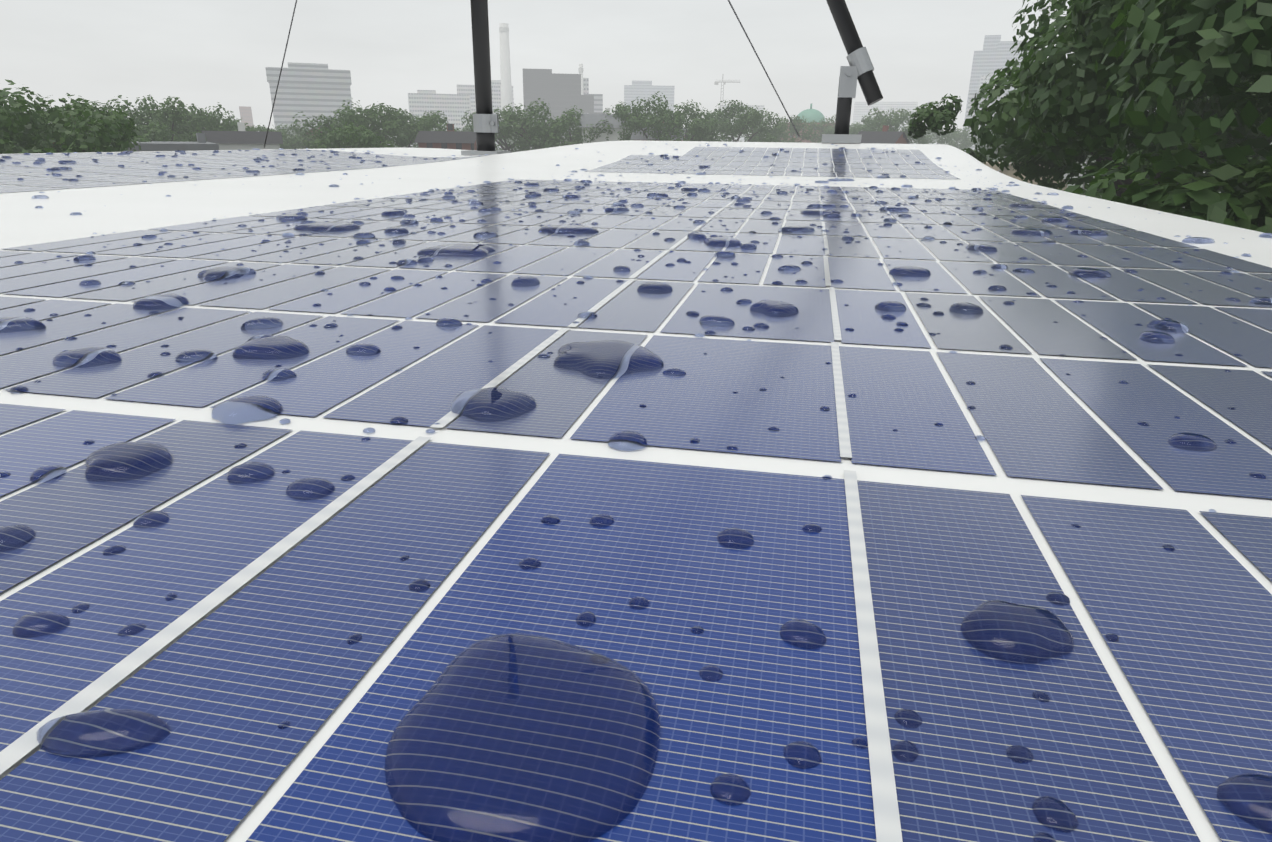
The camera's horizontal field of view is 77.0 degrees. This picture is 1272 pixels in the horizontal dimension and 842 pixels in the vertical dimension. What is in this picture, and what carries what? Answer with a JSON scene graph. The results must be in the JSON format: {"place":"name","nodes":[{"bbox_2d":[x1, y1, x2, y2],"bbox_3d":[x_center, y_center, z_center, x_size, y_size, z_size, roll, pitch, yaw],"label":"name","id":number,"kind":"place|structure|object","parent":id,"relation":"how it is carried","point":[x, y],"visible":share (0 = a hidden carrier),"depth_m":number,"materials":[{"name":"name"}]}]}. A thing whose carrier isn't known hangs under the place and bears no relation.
{"place":"outdoors","nodes":[
{"label":"outdoors","id":0,"kind":"place"},
{"bbox_2d":[239,106,253,127],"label":"block","id":1,"kind":"structure","parent":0,"point":[246,114],"depth_m":765.47,"materials":[{"name":"concrete"}]},
{"bbox_2d":[216,122,279,149],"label":"house walls","id":2,"kind":"structure","parent":0,"point":[241,126],"depth_m":110.48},
{"bbox_2d":[202,131,282,143],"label":"house roof","id":3,"kind":"structure","parent":2,"relation":"on","point":[238,137],"depth_m":110.22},
{"bbox_2d":[265,62,351,144],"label":"office tower","id":4,"kind":"structure","parent":0,"point":[309,90],"depth_m":536.90,"materials":[{"name":"concrete"}]},
{"bbox_2d":[418,124,476,149],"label":"house walls","id":5,"kind":"structure","parent":0,"point":[465,146],"depth_m":127.54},
{"bbox_2d":[414,131,475,142],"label":"house roof","id":6,"kind":"structure","parent":5,"relation":"on","point":[445,137],"depth_m":127.70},
{"bbox_2d":[0,0,1074,142],"label":"sky","id":7,"kind":"structure","parent":0,"point":[202,53],"materials":[{"name":"white"}]},
{"bbox_2d":[523,69,604,150],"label":"dark tower","id":8,"kind":"structure","parent":0,"point":[559,94],"depth_m":589.81,"materials":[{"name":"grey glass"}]},
{"bbox_2d":[0,140,1271,841],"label":"solar panel","id":9,"kind":"object","parent":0,"point":[634,490],"visible":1,"depth_m":0.15,"materials":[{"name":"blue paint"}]},
{"bbox_2d":[264,0,882,154],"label":"mast tubes","id":10,"kind":"object","parent":9,"relation":"on","point":[860,68],"visible":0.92,"depth_m":2.12,"materials":[{"name":"black metal"}]},
{"bbox_2d":[624,81,674,117],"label":"hazy block","id":11,"kind":"structure","parent":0,"point":[644,90],"depth_m":1019.38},
{"bbox_2d":[630,127,687,139],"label":"house roof","id":12,"kind":"structure","parent":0,"point":[638,136],"depth_m":149.04,"materials":[{"name":"grey"}]},
{"bbox_2d":[174,134,1220,207],"bbox_3d":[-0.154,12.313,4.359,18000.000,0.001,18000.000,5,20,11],"label":"ground","id":13,"kind":"structure","parent":0,"point":[1065,176],"depth_m":344.60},
{"bbox_2d":[0,91,102,153],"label":"tree","id":14,"kind":"object","parent":13,"relation":"on","point":[9,123],"visible":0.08,"depth_m":42.17,"materials":[{"name":"green plant"}]},
{"bbox_2d":[0,79,140,153],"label":"tree","id":15,"kind":"object","parent":13,"relation":"on","point":[107,131],"visible":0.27,"depth_m":45.26,"materials":[{"name":"green plant"}]},
{"bbox_2d":[5,94,140,152],"bbox_3d":[-39.493,-14.739,56.005,13.859,15.626,9.809,34,38,57],"label":"tree","id":16,"kind":"object","parent":13,"relation":"on","point":[96,109],"visible":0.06,"depth_m":54.78,"materials":[{"name":"green plant"}]},
{"bbox_2d":[82,108,151,141],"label":"tree","id":17,"kind":"object","parent":13,"relation":"on","point":[139,136],"depth_m":78.43,"materials":[{"name":"green plant"}]},
{"bbox_2d":[90,95,184,141],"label":"tree","id":18,"kind":"object","parent":13,"relation":"on","point":[154,133],"visible":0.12,"depth_m":95.72,"materials":[{"name":"green plant"}]},
{"bbox_2d":[134,95,205,141],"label":"tree","id":19,"kind":"object","parent":13,"relation":"on","point":[169,115],"visible":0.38,"depth_m":104.16,"materials":[{"name":"green plant"}]},
{"bbox_2d":[125,133,218,151],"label":"building","id":20,"kind":"structure","parent":13,"relation":"on","point":[201,144],"depth_m":71.04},
{"bbox_2d":[124,102,232,139],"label":"tree","id":21,"kind":"object","parent":13,"relation":"on","point":[207,123],"visible":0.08,"depth_m":115.72,"materials":[{"name":"green plant"}]},
{"bbox_2d":[190,110,239,131],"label":"tree","id":22,"kind":"object","parent":13,"relation":"on","point":[231,126],"visible":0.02,"depth_m":126.66,"materials":[{"name":"green plant"}]},
{"bbox_2d":[235,118,263,130],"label":"tree","id":23,"kind":"object","parent":13,"relation":"on","point":[250,128],"visible":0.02,"depth_m":141.20,"materials":[{"name":"green plant"}]},
{"bbox_2d":[248,124,292,148],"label":"tree","id":24,"kind":"object","parent":13,"relation":"on","point":[285,146],"visible":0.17,"depth_m":155.63,"materials":[{"name":"green plant"}]},
{"bbox_2d":[262,121,315,148],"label":"tree","id":25,"kind":"object","parent":13,"relation":"on","point":[296,142],"visible":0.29,"depth_m":164.22,"materials":[{"name":"green plant"}]},
{"bbox_2d":[290,106,393,148],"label":"tree","id":26,"kind":"object","parent":13,"relation":"on","point":[330,120],"visible":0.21,"depth_m":129.49,"materials":[{"name":"green plant"}]},
{"bbox_2d":[308,119,397,148],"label":"tree","id":27,"kind":"object","parent":13,"relation":"on","point":[355,140],"visible":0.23,"depth_m":96.30,"materials":[{"name":"green plant"}]},
{"bbox_2d":[335,98,408,147],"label":"tree","id":28,"kind":"object","parent":13,"relation":"on","point":[389,124],"visible":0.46,"depth_m":123.34,"materials":[{"name":"green plant"}]},
{"bbox_2d":[381,108,446,147],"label":"tree","id":29,"kind":"object","parent":13,"relation":"on","point":[411,133],"visible":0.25,"depth_m":134.28,"materials":[{"name":"green plant"}]},
{"bbox_2d":[400,111,463,147],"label":"tree","id":30,"kind":"object","parent":13,"relation":"on","point":[434,117],"visible":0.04,"depth_m":144.90,"materials":[{"name":"green plant"}]},
{"bbox_2d":[408,90,470,147],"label":"midrise","id":31,"kind":"structure","parent":13,"relation":"on","point":[453,107],"depth_m":689.79,"materials":[{"name":"white concrete"}]},
{"bbox_2d":[458,123,473,131],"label":"tree","id":32,"kind":"object","parent":13,"relation":"on","point":[465,128],"visible":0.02,"depth_m":238.97,"materials":[{"name":"green plant"}]},
{"bbox_2d":[457,80,513,149],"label":"midrise","id":33,"kind":"structure","parent":13,"relation":"on","point":[495,87],"depth_m":749.65,"materials":[{"name":"grey concrete"}]},
{"bbox_2d":[461,103,544,152],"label":"tree","id":34,"kind":"object","parent":13,"relation":"on","point":[500,137],"visible":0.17,"depth_m":156.36,"materials":[{"name":"green plant"}]},
{"bbox_2d":[499,23,514,150],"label":"smoke stack","id":35,"kind":"object","parent":13,"relation":"on","point":[506,85],"visible":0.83,"depth_m":650.35,"materials":[{"name":"concrete"}]},
{"bbox_2d":[499,98,585,150],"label":"tree","id":36,"kind":"object","parent":13,"relation":"on","point":[532,138],"visible":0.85,"depth_m":146.31,"materials":[{"name":"green plant"}]},
{"bbox_2d":[533,105,600,147],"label":"tree","id":37,"kind":"object","parent":13,"relation":"on","point":[572,119],"visible":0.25,"depth_m":155.93,"materials":[{"name":"green plant"}]},
{"bbox_2d":[578,64,583,113],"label":"tower","id":38,"kind":"structure","parent":13,"relation":"on","point":[580,69],"depth_m":641.36,"materials":[{"name":"concrete"}]},
{"bbox_2d":[583,78,588,94],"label":"slim block","id":39,"kind":"structure","parent":13,"relation":"on","point":[585,85],"depth_m":645.61,"materials":[{"name":"grey concrete"}]},
{"bbox_2d":[584,94,602,113],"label":"block","id":40,"kind":"structure","parent":13,"relation":"on","point":[598,102],"depth_m":650.25,"materials":[{"name":"concrete"}]},
{"bbox_2d":[582,108,630,142],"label":"white house gable walls","id":41,"kind":"structure","parent":13,"relation":"on","point":[612,137],"depth_m":157.21,"materials":[{"name":"white paint"}]},
{"bbox_2d":[579,114,629,127],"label":"house gable roof","id":42,"kind":"structure","parent":41,"relation":"on","point":[589,119],"depth_m":157.41,"materials":[{"name":"grey"}]},
{"bbox_2d":[578,102,672,142],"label":"tree","id":43,"kind":"object","parent":13,"relation":"on","point":[608,125],"visible":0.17,"depth_m":156.64,"materials":[{"name":"green plant"}]},
{"bbox_2d":[614,91,691,140],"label":"tree","id":44,"kind":"object","parent":13,"relation":"on","point":[635,119],"visible":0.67,"depth_m":146.63,"materials":[{"name":"green plant"}]},
{"bbox_2d":[646,99,728,141],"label":"tree","id":45,"kind":"object","parent":13,"relation":"on","point":[699,129],"visible":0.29,"depth_m":156.93,"materials":[{"name":"green plant"}]},
{"bbox_2d":[687,107,734,140],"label":"tree","id":46,"kind":"object","parent":13,"relation":"on","point":[714,115],"visible":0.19,"depth_m":183.73,"materials":[{"name":"green plant"}]},
{"bbox_2d":[714,76,739,134],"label":"tower crane","id":47,"kind":"object","parent":13,"relation":"on","point":[721,82],"visible":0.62,"depth_m":826.21,"materials":[{"name":"silver metal"}]},
{"bbox_2d":[718,105,763,141],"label":"hazy block","id":48,"kind":"structure","parent":13,"relation":"on","point":[760,108],"depth_m":1111.18,"materials":[{"name":"grey"}]},
{"bbox_2d":[714,100,781,141],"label":"tree","id":49,"kind":"object","parent":13,"relation":"on","point":[744,119],"visible":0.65,"depth_m":173.90,"materials":[{"name":"green plant"}]},
{"bbox_2d":[733,108,798,142],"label":"tree","id":50,"kind":"object","parent":13,"relation":"on","point":[776,131],"visible":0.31,"depth_m":210.45,"materials":[{"name":"green plant"}]},
{"bbox_2d":[770,115,816,142],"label":"tree","id":51,"kind":"object","parent":13,"relation":"on","point":[798,121],"visible":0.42,"depth_m":239.84,"materials":[{"name":"green plant"}]},
{"bbox_2d":[778,122,834,142],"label":"brick hall","id":52,"kind":"structure","parent":13,"relation":"on","point":[804,141],"depth_m":351.26,"materials":[{"name":"grey"}]},
{"bbox_2d":[797,103,825,122],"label":"dome","id":53,"kind":"structure","parent":52,"relation":"on","point":[810,114],"depth_m":357.21,"materials":[{"name":"green metal"}]},
{"bbox_2d":[802,115,852,142],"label":"tree","id":54,"kind":"object","parent":13,"relation":"on","point":[827,128],"visible":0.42,"depth_m":273.17,"materials":[{"name":"green plant"}]},
{"bbox_2d":[849,122,869,133],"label":"tree","id":55,"kind":"object","parent":13,"relation":"on","point":[857,125],"depth_m":306.70,"materials":[{"name":"green plant"}]},
{"bbox_2d":[849,107,907,133],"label":"tree","id":56,"kind":"object","parent":13,"relation":"on","point":[865,122],"visible":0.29,"depth_m":233.18,"materials":[{"name":"green plant"}]},
{"bbox_2d":[852,102,917,141],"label":"hazy block","id":57,"kind":"structure","parent":13,"relation":"on","point":[861,109],"depth_m":1164.72,"materials":[{"name":"grey concrete"}]},
{"bbox_2d":[864,109,933,143],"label":"tree","id":58,"kind":"object","parent":13,"relation":"on","point":[896,122],"visible":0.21,"depth_m":212.76,"materials":[{"name":"green plant"}]},
{"bbox_2d":[916,133,938,143],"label":"tree","id":59,"kind":"object","parent":13,"relation":"on","point":[936,140],"visible":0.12,"depth_m":483.72,"materials":[{"name":"green plant"}]},
{"bbox_2d":[915,127,957,147],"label":"tree","id":60,"kind":"object","parent":13,"relation":"on","point":[948,137],"visible":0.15,"depth_m":264.39,"materials":[{"name":"green plant"}]},
{"bbox_2d":[908,94,986,163],"bbox_3d":[14.090,-7.867,39.160,5.018,15.178,4.867,5,20,11],"label":"tree","id":61,"kind":"object","parent":13,"relation":"on","point":[935,119],"visible":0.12,"depth_m":36.80,"materials":[{"name":"green plant"}]},
{"bbox_2d":[946,126,973,149],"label":"tree","id":62,"kind":"object","parent":13,"relation":"on","point":[966,142],"visible":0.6,"depth_m":288.95,"materials":[{"name":"green plant"}]},
{"bbox_2d":[964,92,1014,157],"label":"building","id":63,"kind":"structure","parent":13,"relation":"on","point":[971,96],"depth_m":692.75,"materials":[{"name":"concrete"}]},
{"bbox_2d":[976,132,1016,161],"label":"tree","id":64,"kind":"object","parent":13,"relation":"on","point":[988,157],"visible":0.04,"depth_m":173.22,"materials":[{"name":"green plant"}]},
{"bbox_2d":[963,0,1271,205],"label":"tree","id":65,"kind":"object","parent":13,"relation":"on","point":[1001,126],"visible":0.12,"depth_m":29.04,"materials":[{"name":"green plant"}]},
{"bbox_2d":[1057,183,1184,212],"bbox_3d":[15.455,-1.684,26.494,7.598,12.041,10.607,0,20,-3],"label":"tree","id":66,"kind":"object","parent":13,"relation":"on","point":[1086,186],"depth_m":24.64,"materials":[{"name":"green plant"}]},
{"bbox_2d":[1012,0,1271,232],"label":"tree","id":67,"kind":"object","parent":13,"relation":"on","point":[1153,50],"visible":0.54,"depth_m":15.22,"materials":[{"name":"green plant"}]},
{"bbox_2d":[882,125,906,143],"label":"house walls","id":68,"kind":"structure","parent":0,"point":[901,140],"depth_m":160.90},
{"bbox_2d":[858,131,909,143],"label":"house roof","id":69,"kind":"structure","parent":68,"relation":"on","point":[886,137],"depth_m":161.41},
{"bbox_2d":[979,75,997,92],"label":"step block","id":70,"kind":"structure","parent":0,"point":[983,79],"depth_m":812.50,"materials":[{"name":"grey concrete"}]},
{"bbox_2d":[984,162,1010,170],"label":"tan building","id":71,"kind":"structure","parent":0,"point":[995,167],"depth_m":131.59,"materials":[{"name":"stone"}]},
{"bbox_2d":[963,35,1040,129],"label":"hazy tower","id":72,"kind":"structure","parent":0,"point":[993,55],"depth_m":849.80,"materials":[{"name":"white concrete"}]},
{"bbox_2d":[998,163,1067,190],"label":"grey house walls","id":73,"kind":"structure","parent":0,"point":[1010,172],"depth_m":99.19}
]}

